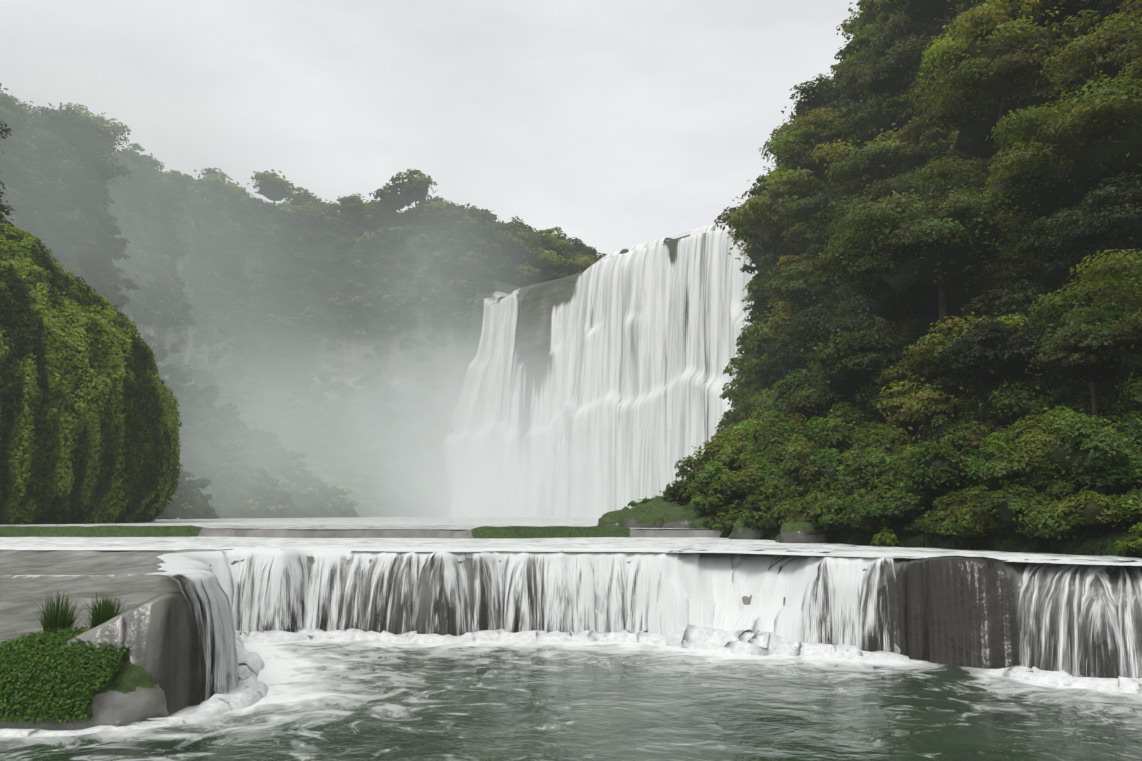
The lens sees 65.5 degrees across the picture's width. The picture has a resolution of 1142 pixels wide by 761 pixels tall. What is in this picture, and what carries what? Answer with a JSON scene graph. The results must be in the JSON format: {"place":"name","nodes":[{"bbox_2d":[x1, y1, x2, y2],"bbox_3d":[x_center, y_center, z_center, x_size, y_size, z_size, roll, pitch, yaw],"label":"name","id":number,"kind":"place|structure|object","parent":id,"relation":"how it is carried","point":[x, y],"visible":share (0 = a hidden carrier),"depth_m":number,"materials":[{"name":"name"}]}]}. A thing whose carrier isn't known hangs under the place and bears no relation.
{"place":"outdoors","nodes":[
{"label":"outdoors","id":0,"kind":"place"},
{"bbox_2d":[0,227,174,523],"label":"mossy cliff","id":1,"kind":"structure","parent":0,"point":[22,463],"depth_m":70.09,"materials":[{"name":"green plant"}]},
{"bbox_2d":[0,220,181,524],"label":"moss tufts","id":2,"kind":"object","parent":1,"relation":"on","point":[162,425],"visible":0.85,"depth_m":70.12,"materials":[{"name":"green plant"}]},
{"bbox_2d":[130,313,307,411],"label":"mist","id":3,"kind":"structure","parent":0,"point":[236,376],"depth_m":111.54,"materials":[{"name":"grey"}]},
{"bbox_2d":[31,103,457,431],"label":"mist","id":4,"kind":"structure","parent":0,"point":[151,214],"depth_m":161.66,"materials":[{"name":"grey"}]},
{"bbox_2d":[81,265,470,517],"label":"mist","id":5,"kind":"structure","parent":0,"point":[270,447],"depth_m":142.35,"materials":[{"name":"grey"}]},
{"bbox_2d":[11,517,600,524],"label":"pool water","id":6,"kind":"structure","parent":0,"point":[426,521],"depth_m":88.08,"materials":[{"name":"white liquid"}]},
{"bbox_2d":[343,428,493,517],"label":"mist","id":7,"kind":"object","parent":6,"relation":"on","point":[425,479],"visible":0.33,"depth_m":148.41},
{"bbox_2d":[0,525,688,529],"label":"rock ledge","id":8,"kind":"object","parent":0,"point":[457,527],"depth_m":54.58,"materials":[{"name":"grey stone"}]},
{"bbox_2d":[2,181,708,519],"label":"gorge wall","id":9,"kind":"structure","parent":0,"point":[176,510],"depth_m":229.69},
{"bbox_2d":[436,222,757,516],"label":"waterfall","id":10,"kind":"structure","parent":9,"relation":"on","point":[631,302],"depth_m":184.87,"materials":[{"name":"white liquid"}]},
{"bbox_2d":[0,525,721,550],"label":"rock ledge","id":11,"kind":"object","parent":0,"point":[197,531],"visible":0.21,"depth_m":45.87,"materials":[{"name":"grey stone"}]},
{"bbox_2d":[597,506,629,525],"bbox_3d":[3.168,8.889,51.976,3.478,3.065,3.220,-3,-9,19],"label":"bank boulder","id":12,"kind":"object","parent":11,"relation":"on","point":[611,518],"visible":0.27,"depth_m":51.40,"materials":[{"name":"green plant"}]},
{"bbox_2d":[618,496,682,527],"bbox_3d":[5.077,8.663,51.001,4.802,4.101,4.367,0,-9,1],"label":"bank boulder","id":13,"kind":"object","parent":11,"relation":"on","point":[648,514],"visible":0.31,"depth_m":50.13,"materials":[{"name":"green plant"}]},
{"bbox_2d":[661,504,712,527],"bbox_3d":[6.513,8.506,49.458,4.332,3.220,3.457,0,-9,1],"label":"bank boulder","id":14,"kind":"object","parent":11,"relation":"on","point":[679,517],"visible":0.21,"depth_m":48.55,"materials":[{"name":"green plant"}]},
{"bbox_2d":[689,515,723,529],"bbox_3d":[7.791,8.220,47.475,3.141,2.241,2.620,0,-9,1],"label":"bank boulder","id":15,"kind":"object","parent":11,"relation":"on","point":[696,524],"visible":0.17,"depth_m":46.82,"materials":[{"name":"green plant"}]},
{"bbox_2d":[727,521,769,539],"bbox_3d":[8.954,7.562,43.024,2.736,1.945,2.176,0,-9,1],"label":"bank boulder","id":16,"kind":"object","parent":11,"relation":"on","point":[740,531],"visible":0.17,"depth_m":42.23,"materials":[{"name":"grey stone"}]},
{"bbox_2d":[775,516,829,542],"bbox_3d":[9.856,6.681,37.482,2.384,1.895,1.834,0,-9,1],"label":"bank boulder","id":17,"kind":"object","parent":11,"relation":"on","point":[799,530],"visible":0.48,"depth_m":36.90,"materials":[{"name":"grey stone"}]},
{"bbox_2d":[165,148,567,457],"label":"mist","id":18,"kind":"structure","parent":0,"point":[214,277],"depth_m":206.68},
{"bbox_2d":[160,240,580,516],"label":"mist","id":19,"kind":"structure","parent":0,"point":[393,488],"depth_m":194.69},
{"bbox_2d":[190,314,577,517],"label":"mist","id":20,"kind":"structure","parent":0,"point":[381,427],"depth_m":171.06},
{"bbox_2d":[0,0,862,256],"label":"sky","id":21,"kind":"structure","parent":0,"point":[615,125],"materials":[{"name":"white"}]},
{"bbox_2d":[344,169,555,442],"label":"mist","id":22,"kind":"structure","parent":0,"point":[453,340],"depth_m":220.04,"materials":[{"name":"grey"}]},
{"bbox_2d":[0,537,903,547],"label":"pool water","id":23,"kind":"structure","parent":0,"point":[348,542],"depth_m":37.75,"materials":[{"name":"white liquid"}]},
{"bbox_2d":[368,330,578,516],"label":"mist","id":24,"kind":"object","parent":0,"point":[494,512],"depth_m":200.65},
{"bbox_2d":[337,292,622,516],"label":"mist","id":25,"kind":"object","parent":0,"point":[489,425],"visible":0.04,"depth_m":184.91,"materials":[{"name":"white"}]},
{"bbox_2d":[433,374,675,517],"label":"mist","id":26,"kind":"object","parent":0,"point":[547,478],"visible":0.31,"depth_m":159.47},
{"bbox_2d":[0,639,1141,760],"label":"pool water","id":27,"kind":"structure","parent":0,"point":[340,700],"depth_m":17.38,"materials":[{"name":"green liquid"}]},
{"bbox_2d":[0,624,1141,736],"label":"foam","id":28,"kind":"object","parent":27,"relation":"on","point":[249,690],"visible":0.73,"depth_m":24.43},
{"bbox_2d":[0,0,1141,551],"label":"trees","id":29,"kind":"object","parent":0,"point":[1114,150],"visible":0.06,"depth_m":52.62,"materials":[{"name":"green plant"}]},
{"bbox_2d":[0,0,999,514],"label":"tree leaves","id":30,"kind":"object","parent":29,"relation":"attached to","point":[874,74],"visible":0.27,"depth_m":135.14,"materials":[{"name":"green plant"}]},
{"bbox_2d":[0,549,1141,714],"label":"rock ledge","id":31,"kind":"object","parent":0,"point":[957,610],"visible":0.1,"depth_m":23.07,"materials":[{"name":"grey stone"}]},
{"bbox_2d":[0,647,168,729],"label":"mound rock","id":32,"kind":"object","parent":31,"relation":"on","point":[130,693],"depth_m":16.37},
{"bbox_2d":[30,587,91,644],"bbox_3d":[-10.259,4.711,17.715,1.244,1.270,1.254,0,-9,1],"label":"grass tuft","id":33,"kind":"object","parent":32,"relation":"on","point":[55,619],"depth_m":17.58,"materials":[{"name":"green plant"}]},
{"bbox_2d":[0,626,129,723],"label":"ground cover plants","id":34,"kind":"object","parent":32,"relation":"on","point":[32,643],"visible":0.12,"depth_m":16.18,"materials":[{"name":"green plant"}]},
{"bbox_2d":[74,589,136,627],"bbox_3d":[-9.233,4.721,17.757,1.250,1.183,1.183,2,-9,-13],"label":"grass tuft","id":35,"kind":"object","parent":32,"relation":"on","point":[105,612],"depth_m":17.61,"materials":[{"name":"green plant"}]},
{"bbox_2d":[5,547,1141,700],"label":"waterfall","id":36,"kind":"structure","parent":31,"relation":"on","point":[708,590],"depth_m":27.57,"materials":[{"name":"white liquid"}]},
{"bbox_2d":[0,547,1141,565],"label":"rock ledge","id":37,"kind":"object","parent":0,"point":[938,552],"depth_m":29.54,"materials":[{"name":"grey stone"}]},
{"bbox_2d":[713,18,1141,557],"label":"hillside","id":38,"kind":"structure","parent":0,"point":[1099,540],"depth_m":31.97,"materials":[{"name":"green plant"}]},
{"bbox_2d":[4,0,1139,439],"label":"tree trunks","id":39,"kind":"object","parent":38,"relation":"on","point":[942,284],"visible":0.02,"depth_m":53.48,"materials":[{"name":"brown plant"}]},
{"bbox_2d":[627,0,1141,552],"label":"tree leaves","id":40,"kind":"object","parent":38,"relation":"on","point":[871,218],"visible":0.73,"depth_m":44.98,"materials":[{"name":"green plant"}]}
]}

